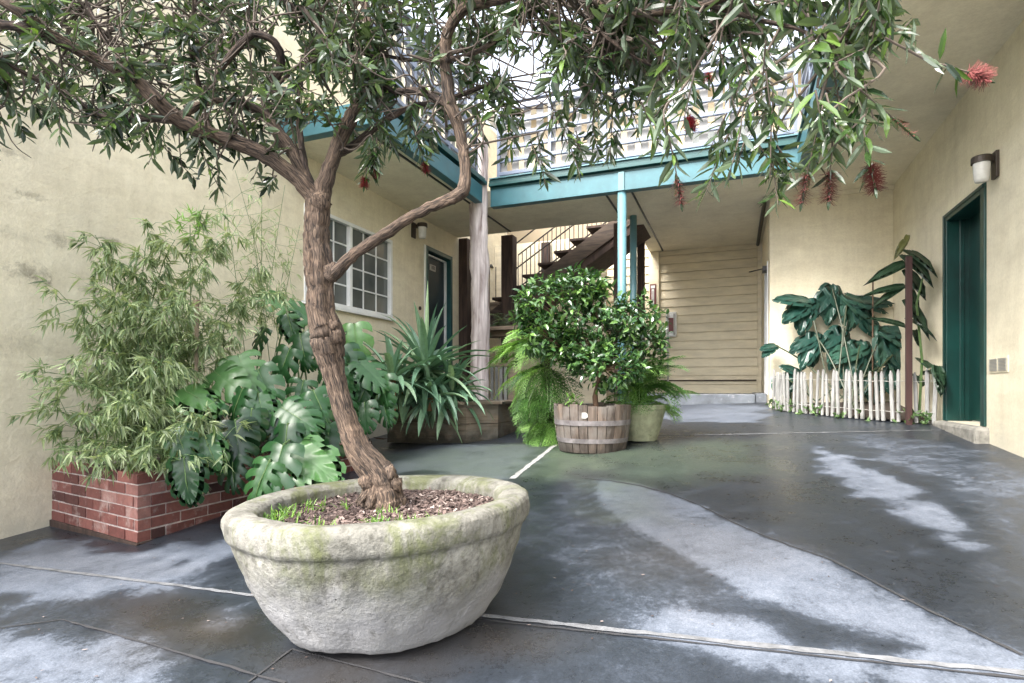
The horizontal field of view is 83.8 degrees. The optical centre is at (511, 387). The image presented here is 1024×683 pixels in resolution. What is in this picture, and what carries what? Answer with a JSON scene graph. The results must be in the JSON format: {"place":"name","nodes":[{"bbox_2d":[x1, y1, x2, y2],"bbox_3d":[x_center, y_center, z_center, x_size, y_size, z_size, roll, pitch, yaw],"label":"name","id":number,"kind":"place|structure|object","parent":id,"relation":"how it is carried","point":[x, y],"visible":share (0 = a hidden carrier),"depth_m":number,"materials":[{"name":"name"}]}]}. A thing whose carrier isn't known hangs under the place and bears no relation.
{"place":"outdoors","nodes":[
{"label":"outdoors","id":0,"kind":"place"},
{"bbox_2d":[0,401,1023,682],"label":"ground","id":1,"kind":"structure","parent":0,"point":[934,511],"depth_m":2.61,"materials":[{"name":"grey concrete"}]},
{"bbox_2d":[0,562,252,595],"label":"pavement joint","id":2,"kind":"object","parent":1,"relation":"on","point":[132,579],"visible":0.91,"depth_m":2.96,"materials":[{"name":"white concrete"}]},
{"bbox_2d":[1,619,286,682],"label":"pavement joint","id":3,"kind":"object","parent":1,"relation":"on","point":[215,662],"visible":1,"depth_m":2.13,"materials":[{"name":"grey concrete"}]},
{"bbox_2d":[49,441,370,545],"bbox_3d":[-2.465,0.937,4.940,1.245,0.793,2.490,0,0,21],"label":"brick planter","id":4,"kind":"object","parent":1,"relation":"on","point":[139,508],"visible":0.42,"depth_m":3.84,"materials":[{"name":"red brick"}]},
{"bbox_2d":[2,205,294,496],"bbox_3d":[-2.468,-0.295,4.222,1.683,2.169,1.906,0,0,21],"label":"bamboo","id":5,"kind":"object","parent":4,"relation":"in","point":[134,406],"visible":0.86,"depth_m":3.90,"materials":[{"name":"green plant"}]},
{"bbox_2d":[170,201,214,439],"bbox_3d":[-2.432,-0.395,4.304,0.346,2.018,0.325,0,0,21],"label":"lime bamboo","id":6,"kind":"object","parent":4,"relation":"on","point":[181,217],"visible":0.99,"depth_m":4.29,"materials":[{"name":"green plant"}]},
{"bbox_2d":[193,300,200,382],"bbox_3d":[-2.317,0.019,4.196,0.054,1.330,0.044,0,0,44],"label":"garden stake","id":7,"kind":"object","parent":4,"relation":"in","point":[196,360],"visible":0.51,"depth_m":4.18,"materials":[{"name":"wood"}]},
{"bbox_2d":[164,290,359,507],"bbox_3d":[-1.878,-0.040,4.818,1.280,1.709,2.476,0,0,-7],"label":"monstera","id":8,"kind":"object","parent":4,"relation":"in","point":[303,446],"visible":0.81,"depth_m":4.02,"materials":[{"name":"green plant"}]},
{"bbox_2d":[201,171,338,395],"bbox_3d":[-2.165,-0.637,5.189,1.071,2.525,1.248,0,0,21],"label":"wispy bamboo","id":9,"kind":"object","parent":4,"relation":"in","point":[261,251],"visible":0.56,"depth_m":5.09,"materials":[{"name":"green plant"}]},
{"bbox_2d":[221,415,388,455],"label":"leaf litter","id":10,"kind":"object","parent":4,"relation":"in","point":[262,444],"visible":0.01,"depth_m":5.17,"materials":[{"name":"brown plant"}]},
{"bbox_2d":[0,0,506,538],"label":"apartment wing","id":11,"kind":"structure","parent":1,"relation":"on","point":[52,194],"depth_m":4.87,"materials":[{"name":"beige paint"}]},
{"bbox_2d":[301,203,395,321],"bbox_3d":[-2.120,-1.580,7.575,0.120,1.190,1.930,0,0,21],"label":"window","id":12,"kind":"structure","parent":11,"relation":"in","point":[366,289],"depth_m":7.82,"materials":[{"name":"white wood"}]},
{"bbox_2d":[411,222,426,238],"bbox_3d":[-1.443,-2.467,8.937,0.250,0.265,0.160,0,0,21],"label":"wall light","id":13,"kind":"object","parent":11,"relation":"attached to","point":[421,227],"visible":1,"depth_m":8.88,"materials":[{"name":"white glass"}]},
{"bbox_2d":[424,244,452,369],"bbox_3d":[-1.322,-1.320,9.783,0.180,2.040,0.975,0,0,21],"label":"door","id":14,"kind":"structure","parent":11,"relation":"in","point":[438,266],"depth_m":10.00,"materials":[{"name":"teal wood"}]},
{"bbox_2d":[247,649,291,681],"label":"pavement joint","id":15,"kind":"object","parent":1,"relation":"on","point":[270,664],"visible":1,"depth_m":2.00,"materials":[{"name":"grey concrete"}]},
{"bbox_2d":[292,648,423,682],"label":"pavement joint","id":16,"kind":"object","parent":1,"relation":"on","point":[361,666],"visible":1,"depth_m":1.94,"materials":[{"name":"grey concrete"}]},
{"bbox_2d":[332,321,398,455],"bbox_3d":[-1.798,0.026,6.233,0.725,1.484,1.806,0,0,-29],"label":"monstera","id":17,"kind":"object","parent":1,"relation":"on","point":[362,388],"visible":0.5,"depth_m":5.79,"materials":[{"name":"green plant"}]},
{"bbox_2d":[221,475,529,654],"bbox_3d":[-0.524,0.681,2.354,1.187,0.526,1.198,0,0,21],"label":"concrete planter","id":18,"kind":"object","parent":1,"relation":"on","point":[384,587],"visible":0.84,"depth_m":1.89,"materials":[{"name":"concrete"}]},
{"bbox_2d":[263,495,439,524],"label":"grass tufts","id":19,"kind":"object","parent":18,"relation":"on","point":[272,515],"visible":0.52,"depth_m":2.23,"materials":[{"name":"green plant"}]},
{"bbox_2d":[267,487,493,524],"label":"bark mulch","id":20,"kind":"object","parent":18,"relation":"in","point":[442,500],"visible":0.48,"depth_m":2.34,"materials":[{"name":"brown wood"}]},
{"bbox_2d":[0,0,996,511],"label":"bottlebrush tree","id":21,"kind":"object","parent":18,"relation":"in","point":[622,46],"visible":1,"depth_m":2.16,"materials":[{"name":"green plant"}]},
{"bbox_2d":[387,400,521,442],"bbox_3d":[-0.727,0.430,7.595,1.510,0.528,1.290,0,0,21],"label":"wooden planter","id":22,"kind":"object","parent":1,"relation":"on","point":[500,423],"visible":0.43,"depth_m":7.05,"materials":[{"name":"wood"}]},
{"bbox_2d":[363,283,496,441],"bbox_3d":[-1.068,-0.298,6.866,1.746,2.017,1.974,0,0,21],"label":"spiky yucca","id":23,"kind":"object","parent":22,"relation":"in","point":[429,386],"visible":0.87,"depth_m":6.74,"materials":[{"name":"green plant"}]},
{"bbox_2d":[459,238,471,399],"bbox_3d":[-0.890,-1.070,10.570,0.244,3.340,0.244,0,0,21],"label":"timber post","id":24,"kind":"object","parent":1,"relation":"on","point":[464,296],"visible":0.3,"depth_m":10.45,"materials":[{"name":"brown wood"}]},
{"bbox_2d":[489,325,519,399],"bbox_3d":[-0.133,-0.236,9.209,0.718,1.511,0.180,0,0,21],"label":"timber guard","id":25,"kind":"object","parent":1,"relation":"on","point":[508,329],"visible":0.27,"depth_m":9.14,"materials":[{"name":"wood"}]},
{"bbox_2d":[490,326,527,337],"bbox_3d":[-0.070,-0.926,9.442,0.950,0.160,0.300,0,0,21],"label":"trough","id":26,"kind":"object","parent":25,"relation":"attached to","point":[498,334],"visible":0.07,"depth_m":9.35,"materials":[{"name":"brown wood"}]},
{"bbox_2d":[490,313,524,337],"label":"ledge fern","id":27,"kind":"object","parent":26,"relation":"in","point":[503,322],"visible":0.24,"depth_m":9.32,"materials":[{"name":"green plant"}]},
{"bbox_2d":[501,235,516,399],"bbox_3d":[-0.054,-1.060,10.252,0.220,3.320,0.220,0,0,21],"label":"timber post","id":28,"kind":"object","parent":1,"relation":"on","point":[508,264],"visible":0.45,"depth_m":10.16,"materials":[{"name":"brown wood"}]},
{"bbox_2d":[29,432,1011,682],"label":"fallen bits","id":29,"kind":"object","parent":1,"relation":"on","point":[572,589],"visible":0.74,"depth_m":2.46,"materials":[{"name":"brown plant"}]},
{"bbox_2d":[509,443,557,478],"bbox_3d":[0.334,0.669,5.675,0.234,0.164,2.010,0,0,21],"label":"painted line","id":30,"kind":"object","parent":1,"relation":"on","point":[517,474],"visible":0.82,"depth_m":5.32,"materials":[{"name":"white paint"}]},
{"bbox_2d":[484,323,587,446],"bbox_3d":[0.253,0.004,6.628,0.931,1.533,1.442,0,0,-43],"label":"hanging fern","id":31,"kind":"object","parent":1,"relation":"on","point":[531,403],"visible":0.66,"depth_m":6.41,"materials":[{"name":"green plant"}]},
{"bbox_2d":[534,406,555,440],"bbox_3d":[0.518,0.404,6.796,0.560,0.420,0.560,0,0,21],"label":"plant pot","id":32,"kind":"object","parent":1,"relation":"on","point":[549,417],"visible":0.05,"depth_m":6.55,"materials":[{"name":"ceramic"}]},
{"bbox_2d":[554,402,630,453],"bbox_3d":[0.833,0.399,5.922,0.791,0.486,0.799,0,0,21],"label":"half barrel","id":33,"kind":"object","parent":1,"relation":"on","point":[579,428],"visible":0.99,"depth_m":5.59,"materials":[{"name":"wood"}]},
{"bbox_2d":[508,261,672,414],"bbox_3d":[0.817,-0.518,5.949,1.671,1.616,1.073,0,0,21],"label":"camellia shrub","id":34,"kind":"object","parent":33,"relation":"on","point":[596,356],"visible":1,"depth_m":5.81,"materials":[{"name":"green plant"}]},
{"bbox_2d":[614,223,617,401],"bbox_3d":[1.742,-1.170,9.520,0.083,3.140,0.083,0,0,21],"label":"timber post","id":35,"kind":"object","parent":1,"relation":"on","point":[616,258],"visible":0.24,"depth_m":9.48,"materials":[{"name":"brown wood"}]},
{"bbox_2d":[637,242,644,386],"bbox_3d":[2.377,-1.220,10.519,0.126,3.040,0.126,0,0,21],"label":"timber post","id":36,"kind":"object","parent":1,"relation":"on","point":[640,267],"depth_m":10.47,"materials":[{"name":"brown wood"}]},
{"bbox_2d":[484,49,800,403],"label":"apartment wing","id":37,"kind":"structure","parent":1,"relation":"on","point":[711,297],"depth_m":11.24,"materials":[{"name":"beige wood"}]},
{"bbox_2d":[541,242,549,387],"bbox_3d":[0.698,-1.475,11.627,0.170,2.950,0.170,0,0,21],"label":"timber post","id":38,"kind":"object","parent":37,"relation":"attached to","point":[545,253],"visible":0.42,"depth_m":11.55,"materials":[{"name":"brown wood"}]},
{"bbox_2d":[569,139,612,161],"bbox_3d":[1.713,-4.550,12.085,1.200,1.300,0.080,0,0,21],"label":"window","id":39,"kind":"structure","parent":37,"relation":"in","point":[570,160],"depth_m":12.10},
{"bbox_2d":[650,284,655,303],"bbox_3d":[2.833,-1.860,11.476,0.118,0.456,0.035,0,0,21],"label":"wall sign","id":40,"kind":"object","parent":37,"relation":"attached to","point":[653,292],"visible":0.81,"depth_m":11.46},
{"bbox_2d":[666,312,676,381],"bbox_3d":[3.165,-0.710,11.346,0.212,1.600,0.120,0,0,21],"label":"fire alarm box","id":41,"kind":"object","parent":37,"relation":"attached to","point":[672,317],"visible":0.81,"depth_m":11.31,"materials":[{"name":"grey metal"}]},
{"bbox_2d":[693,115,760,143],"bbox_3d":[4.135,-4.550,11.139,1.400,1.300,0.080,0,0,21],"label":"window","id":42,"kind":"structure","parent":37,"relation":"in","point":[757,130],"depth_m":11.20,"materials":[{"name":"white"}]},
{"bbox_2d":[628,404,666,440],"bbox_3d":[1.403,0.373,6.233,0.546,0.390,0.552,0,0,21],"label":"tapered pot","id":43,"kind":"object","parent":1,"relation":"on","point":[646,427],"visible":0.66,"depth_m":6.03,"materials":[{"name":"ceramic"}]},
{"bbox_2d":[600,349,700,422],"bbox_3d":[1.472,-0.013,6.216,1.025,0.855,1.134,0,0,-29],"label":"potted fern","id":44,"kind":"object","parent":43,"relation":"in","point":[640,396],"visible":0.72,"depth_m":6.01,"materials":[{"name":"green plant"}]},
{"bbox_2d":[281,0,1023,401],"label":"balcony","id":45,"kind":"structure","parent":1,"relation":"on","point":[623,190],"depth_m":7.73,"materials":[{"name":"paint"}]},
{"bbox_2d":[489,219,650,325],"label":"staircase","id":46,"kind":"structure","parent":45,"relation":"attached to","point":[595,250],"depth_m":10.09,"materials":[{"name":"brown wood"}]},
{"bbox_2d":[489,302,500,310],"bbox_3d":[-0.350,-1.410,10.582,0.342,0.340,0.140,0,0,21],"label":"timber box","id":47,"kind":"object","parent":46,"relation":"on","point":[492,305],"visible":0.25,"depth_m":10.53,"materials":[{"name":"brown wood"}]},
{"bbox_2d":[626,392,766,404],"bbox_3d":[3.267,0.343,10.334,2.369,0.515,1.970,0,0,21],"label":"doorway step","id":48,"kind":"object","parent":1,"relation":"on","point":[717,398],"visible":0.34,"depth_m":9.28,"materials":[{"name":"grey concrete"}]},
{"bbox_2d":[477,619,1023,678],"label":"pavement joint","id":49,"kind":"object","parent":1,"relation":"on","point":[990,674],"visible":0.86,"depth_m":1.87,"materials":[{"name":"grey concrete"}]},
{"bbox_2d":[480,613,1023,674],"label":"pavement joint","id":50,"kind":"object","parent":1,"relation":"on","point":[816,650],"visible":0.86,"depth_m":1.90,"materials":[{"name":"white concrete"}]},
{"bbox_2d":[658,430,927,435],"bbox_3d":[2.434,0.496,6.164,3.854,0.182,0.048,0,0,19],"label":"pavement joint","id":51,"kind":"object","parent":1,"relation":"on","point":[805,432],"visible":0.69,"depth_m":5.94,"materials":[{"name":"grey concrete"}]},
{"bbox_2d":[585,478,1021,654],"bbox_3d":[1.196,0.766,3.192,0.274,0.103,2.967,0,0,-19],"label":"pavement joint","id":52,"kind":"object","parent":1,"relation":"on","point":[1001,644],"visible":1,"depth_m":2.38,"materials":[{"name":"grey concrete"}]},
{"bbox_2d":[765,398,931,423],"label":"creeping weeds","id":53,"kind":"object","parent":1,"relation":"on","point":[922,414],"visible":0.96,"depth_m":6.88,"materials":[{"name":"green plant"}]},
{"bbox_2d":[771,401,931,421],"bbox_3d":[4.102,0.266,7.110,1.510,0.171,1.950,0,0,21],"label":"planting bed","id":54,"kind":"object","parent":1,"relation":"on","point":[887,409],"visible":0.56,"depth_m":7.13,"materials":[{"name":"soil"}]},
{"bbox_2d":[759,282,901,408],"bbox_3d":[4.416,-0.603,7.535,2.106,1.741,0.988,0,0,21],"label":"monstera","id":55,"kind":"object","parent":54,"relation":"on","point":[828,303],"visible":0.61,"depth_m":7.71,"materials":[{"name":"green plant"}]},
{"bbox_2d":[872,282,873,396],"bbox_3d":[4.738,-0.575,7.500,0.039,1.750,0.018,0,0,-42],"label":"cane","id":56,"kind":"object","parent":54,"relation":"on","point":[872,329],"visible":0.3,"depth_m":7.50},
{"bbox_2d":[772,368,937,423],"bbox_3d":[3.968,0.050,6.960,0.170,0.643,2.305,0,0,-18],"label":"picket fence","id":57,"kind":"object","parent":1,"relation":"on","point":[799,382],"visible":0.93,"depth_m":6.72,"materials":[{"name":"white wood"}]},
{"bbox_2d":[749,19,1023,457],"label":"apartment wing","id":58,"kind":"structure","parent":1,"relation":"on","point":[951,218],"depth_m":5.73,"materials":[{"name":"beige paint"}]},
{"bbox_2d":[749,261,767,394],"bbox_3d":[3.973,-0.915,9.130,0.341,2.030,0.900,0,0,21],"label":"door","id":59,"kind":"structure","parent":58,"relation":"in","point":[764,269],"depth_m":9.46,"materials":[{"name":"wood"}]},
{"bbox_2d":[942,182,986,426],"bbox_3d":[4.321,-0.715,5.317,0.238,2.090,1.030,0,0,21],"label":"door","id":60,"kind":"structure","parent":58,"relation":"in","point":[964,228],"depth_m":5.69,"materials":[{"name":"teal wood"}]},
{"bbox_2d":[970,150,999,183],"bbox_3d":[3.891,-1.817,4.707,0.176,0.238,0.144,0,0,21],"label":"wall light","id":61,"kind":"object","parent":58,"relation":"attached to","point":[982,165],"visible":1,"depth_m":4.67,"materials":[{"name":"white glass"}]},
{"bbox_2d":[989,355,1008,372],"bbox_3d":[3.953,-0.192,4.643,0.014,0.132,0.358,0,0,21],"label":"wall vent","id":62,"kind":"object","parent":58,"relation":"attached to","point":[997,364],"depth_m":4.62,"materials":[{"name":"paint"}]},
{"bbox_2d":[859,234,946,422],"bbox_3d":[4.287,-0.648,6.045,0.620,2.098,0.900,0,0,-22],"label":"staked plant","id":63,"kind":"object","parent":1,"relation":"on","point":[922,266],"visible":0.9,"depth_m":6.14,"materials":[{"name":"green plant"}]},
{"bbox_2d":[905,256,912,424],"bbox_3d":[4.197,-0.480,6.040,0.055,1.820,0.055,0,0,21],"label":"wooden stake","id":64,"kind":"object","parent":1,"relation":"on","point":[908,337],"visible":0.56,"depth_m":6.02,"materials":[{"name":"brown wood"}]},
{"bbox_2d":[394,0,798,133],"label":"sky","id":65,"kind":"structure","parent":0,"point":[525,64],"materials":[{"name":"white"}]}
]}

